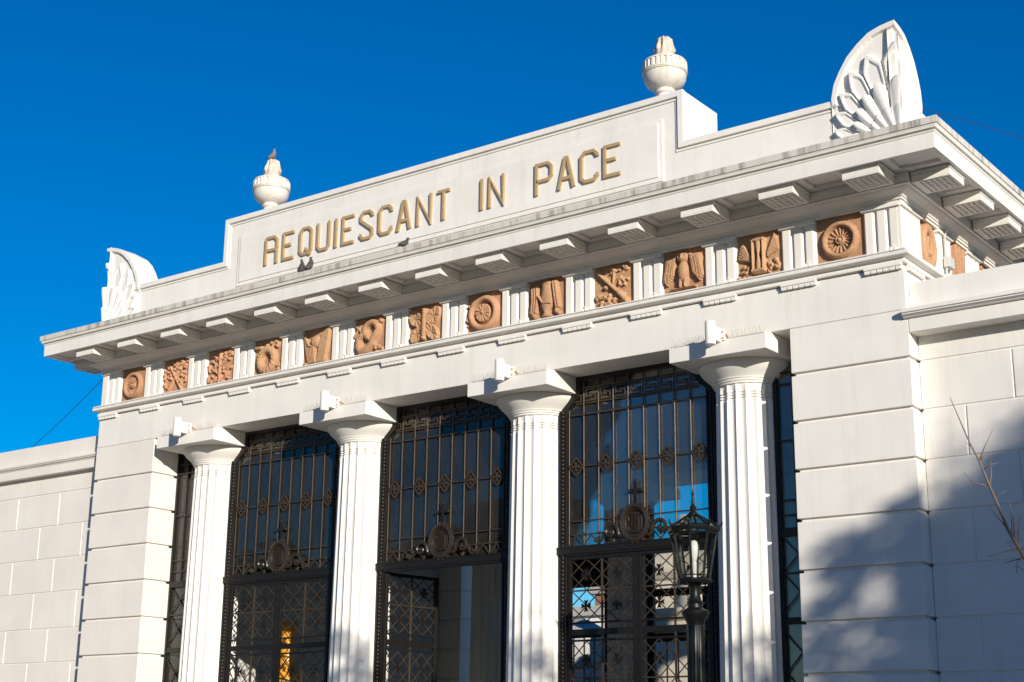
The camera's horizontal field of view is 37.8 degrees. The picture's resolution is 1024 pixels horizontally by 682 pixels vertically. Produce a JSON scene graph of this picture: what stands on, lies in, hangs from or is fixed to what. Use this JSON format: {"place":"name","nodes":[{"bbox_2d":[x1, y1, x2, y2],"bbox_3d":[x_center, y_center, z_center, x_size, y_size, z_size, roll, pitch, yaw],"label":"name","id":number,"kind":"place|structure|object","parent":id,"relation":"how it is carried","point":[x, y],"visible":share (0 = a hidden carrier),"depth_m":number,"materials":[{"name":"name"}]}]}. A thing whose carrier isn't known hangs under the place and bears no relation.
{"place":"outdoors","nodes":[
{"label":"outdoors","id":0,"kind":"place"},
{"bbox_2d":[0,0,1023,606],"label":"sky","id":1,"kind":"structure","parent":0,"point":[141,128],"materials":[{"name":"blue"}]},
{"bbox_2d":[573,605,603,626],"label":"apartment building","id":2,"kind":"structure","parent":0,"point":[586,615],"depth_m":80.23,"materials":[{"name":"paint"}]},
{"bbox_2d":[588,553,664,604],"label":"apartment building","id":3,"kind":"structure","parent":0,"point":[598,597],"depth_m":90.41,"materials":[{"name":"red brick"}]},
{"label":"plaza ground","id":4,"kind":"structure","parent":0,"visible":0},
{"bbox_2d":[0,436,97,681],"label":"boundary wall","id":5,"kind":"structure","parent":4,"relation":"on","point":[46,497],"depth_m":26.84,"materials":[{"name":"paint"}]},
{"bbox_2d":[40,20,1023,681],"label":"entrance portal","id":6,"kind":"object","parent":4,"relation":"on","point":[670,192],"visible":0.78,"depth_m":20.60,"materials":[{"name":"white paint"}]},
{"bbox_2d":[33,379,102,446],"bbox_3d":[-9.633,2.220,28.925,0.011,1.721,7.334,13,-20,-39],"label":"overhead cable","id":7,"kind":"object","parent":6,"relation":"attached to","point":[69,412],"visible":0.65,"depth_m":27.25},
{"bbox_2d":[162,453,194,681],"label":"iron grille","id":8,"kind":"object","parent":6,"relation":"on","point":[185,476],"visible":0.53,"depth_m":24.98,"materials":[{"name":"black metal"}]},
{"bbox_2d":[166,454,194,681],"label":"window pane","id":9,"kind":"structure","parent":8,"relation":"in","point":[173,658],"depth_m":24.99,"materials":[{"name":"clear glass"}]},
{"bbox_2d":[172,417,194,436],"bbox_3d":[-5.357,1.429,24.471,0.134,0.310,0.423,-14,-21,43],"label":"floodlight","id":10,"kind":"object","parent":6,"relation":"attached to","point":[179,426],"visible":1,"depth_m":24.35,"materials":[{"name":"white metal"}]},
{"bbox_2d":[160,422,214,435],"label":"bird spikes","id":11,"kind":"object","parent":6,"relation":"on","point":[191,430],"visible":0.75,"depth_m":24.44,"materials":[{"name":"silver metal"}]},
{"bbox_2d":[252,159,289,208],"bbox_3d":[-4.109,-2.562,25.526,0.644,1.115,0.644,-11,-19,35],"label":"stone urn","id":12,"kind":"object","parent":6,"relation":"on","point":[271,187],"visible":0.83,"depth_m":25.32,"materials":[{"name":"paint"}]},
{"bbox_2d":[268,149,275,159],"bbox_3d":[-4.126,-3.190,25.708,0.144,0.241,0.099,-4,-16,16],"label":"pigeon","id":13,"kind":"object","parent":12,"relation":"on","point":[272,155],"visible":1,"depth_m":25.67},
{"bbox_2d":[218,424,340,681],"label":"iron gate","id":14,"kind":"structure","parent":6,"relation":"in","point":[281,528],"depth_m":23.69,"materials":[{"name":"black metal"}]},
{"bbox_2d":[234,427,335,575],"bbox_3d":[-3.608,2.513,23.844,2.400,2.337,0.006,-11,-19,35],"label":"window pane","id":15,"kind":"structure","parent":14,"relation":"in","point":[319,459],"depth_m":23.87,"materials":[{"name":"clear glass"}]},
{"bbox_2d":[270,621,303,681],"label":"wooden post","id":16,"kind":"object","parent":6,"relation":"on","point":[290,660],"visible":0.47,"depth_m":24.95,"materials":[{"name":"wood"}]},
{"bbox_2d":[297,259,304,271],"bbox_3d":[-3.215,-1.123,22.830,0.103,0.276,0.104,-7,-17,26],"label":"pigeon","id":17,"kind":"object","parent":6,"relation":"on","point":[300,268],"visible":1,"depth_m":22.80,"materials":[{"name":"grey"}]},
{"bbox_2d":[304,257,313,270],"bbox_3d":[-3.098,-1.155,22.772,0.148,0.282,0.112,7,-17,-22],"label":"pigeon","id":18,"kind":"object","parent":6,"relation":"on","point":[309,265],"visible":1,"depth_m":22.74,"materials":[{"name":"grey"}]},
{"bbox_2d":[320,390,343,411],"bbox_3d":[-2.713,0.928,22.561,0.134,0.310,0.423,-14,-21,43],"label":"floodlight","id":19,"kind":"object","parent":6,"relation":"attached to","point":[327,401],"visible":1,"depth_m":22.44,"materials":[{"name":"white metal"}]},
{"bbox_2d":[303,395,365,411],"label":"bird spikes","id":20,"kind":"object","parent":6,"relation":"on","point":[339,405],"visible":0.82,"depth_m":22.54,"materials":[{"name":"silver metal"}]},
{"bbox_2d":[396,237,409,246],"bbox_3d":[-1.582,-1.427,21.712,0.216,0.200,0.099,11,-18,-32],"label":"pigeon","id":21,"kind":"object","parent":6,"relation":"on","point":[403,243],"visible":1,"depth_m":21.68,"materials":[{"name":"grey"}]},
{"bbox_2d":[373,396,511,681],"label":"iron gate","id":22,"kind":"structure","parent":6,"relation":"in","point":[444,484],"depth_m":21.96,"materials":[{"name":"black metal"}]},
{"bbox_2d":[388,399,503,561],"bbox_3d":[-0.964,2.012,21.933,2.400,2.337,0.006,-11,-19,35],"label":"window pane","id":23,"kind":"structure","parent":22,"relation":"in","point":[497,433],"depth_m":21.95,"materials":[{"name":"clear glass"}]},
{"bbox_2d":[93,245,904,407],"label":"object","id":24,"kind":"object","parent":6,"relation":"attached to","point":[519,322],"visible":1,"depth_m":20.75,"materials":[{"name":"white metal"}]},
{"bbox_2d":[495,358,518,381],"bbox_3d":[-0.070,0.427,20.650,0.134,0.310,0.423,-14,-21,43],"label":"floodlight","id":25,"kind":"object","parent":6,"relation":"attached to","point":[503,371],"visible":1,"depth_m":20.53,"materials":[{"name":"white metal"}]},
{"bbox_2d":[471,362,546,382],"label":"bird spikes","id":26,"kind":"object","parent":6,"relation":"on","point":[514,375],"visible":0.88,"depth_m":20.62,"materials":[{"name":"silver metal"}]},
{"bbox_2d":[573,508,607,681],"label":"screen","id":27,"kind":"object","parent":6,"relation":"on","point":[594,571],"visible":0.19,"depth_m":28.98,"materials":[{"name":"metal"}]},
{"bbox_2d":[557,362,719,681],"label":"iron gate","id":28,"kind":"structure","parent":6,"relation":"in","point":[594,415],"depth_m":19.93,"materials":[{"name":"black metal"}]},
{"bbox_2d":[570,372,641,545],"bbox_3d":[1.680,1.511,20.023,2.400,2.337,0.006,-11,-19,35],"label":"window pane","id":29,"kind":"structure","parent":28,"relation":"in","point":[620,416],"depth_m":20.43,"materials":[{"name":"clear glass"}]},
{"bbox_2d":[642,35,687,95],"bbox_3d":[2.148,-3.748,21.005,0.644,1.117,0.644,-11,-19,35],"label":"stone urn","id":30,"kind":"object","parent":6,"relation":"on","point":[664,69],"visible":0.84,"depth_m":20.80,"materials":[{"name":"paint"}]},
{"bbox_2d":[646,501,709,681],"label":"screen","id":31,"kind":"object","parent":6,"relation":"on","point":[650,604],"visible":0.28,"depth_m":27.87,"materials":[{"name":"metal"}]},
{"bbox_2d":[705,320,728,345],"bbox_3d":[2.574,-0.073,18.740,0.134,0.310,0.423,-14,-21,43],"label":"floodlight","id":32,"kind":"object","parent":6,"relation":"attached to","point":[714,334],"visible":1,"depth_m":18.61,"materials":[{"name":"white metal"}]},
{"bbox_2d":[673,325,765,347],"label":"bird spikes","id":33,"kind":"object","parent":6,"relation":"on","point":[725,338],"visible":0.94,"depth_m":18.75,"materials":[{"name":"silver metal"}]},
{"bbox_2d":[772,360,805,681],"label":"iron grille","id":34,"kind":"object","parent":6,"relation":"on","point":[783,533],"visible":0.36,"depth_m":18.40,"materials":[{"name":"black metal"}]},
{"bbox_2d":[943,227,954,275],"bbox_3d":[5.508,-0.867,18.762,0.106,1.148,0.180,-11,-19,35],"label":"conduit","id":35,"kind":"object","parent":6,"relation":"attached to","point":[949,263],"visible":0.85,"depth_m":18.77,"materials":[{"name":"white plastic"}]},
{"bbox_2d":[922,108,1023,137],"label":"overhead cable","id":36,"kind":"object","parent":6,"relation":"attached to","point":[973,123],"visible":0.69,"depth_m":19.15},
{"bbox_2d":[573,619,604,681],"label":"mausoleum","id":37,"kind":"structure","parent":4,"relation":"on","point":[589,650],"depth_m":48.41,"materials":[{"name":"grey stone"}]},
{"bbox_2d":[655,514,706,608],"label":"mausoleum","id":38,"kind":"structure","parent":4,"relation":"on","point":[668,600],"depth_m":44.47,"materials":[{"name":"stone"}]},
{"bbox_2d":[656,561,706,681],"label":"mausoleum","id":39,"kind":"structure","parent":4,"relation":"on","point":[682,600],"depth_m":39.47,"materials":[{"name":"stone"}]},
{"bbox_2d":[664,488,722,681],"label":"street lamp","id":40,"kind":"object","parent":4,"relation":"on","point":[695,613],"visible":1,"depth_m":16.98,"materials":[{"name":"black metal"}]},
{"bbox_2d":[901,262,1023,681],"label":"boundary wall","id":41,"kind":"structure","parent":4,"relation":"on","point":[967,329],"depth_m":16.84,"materials":[{"name":"white paint"}]},
{"bbox_2d":[950,398,1023,572],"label":"young tree","id":42,"kind":"object","parent":4,"relation":"on","point":[1018,548],"visible":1,"depth_m":13.33,"materials":[{"name":"brown plant"}]}
]}

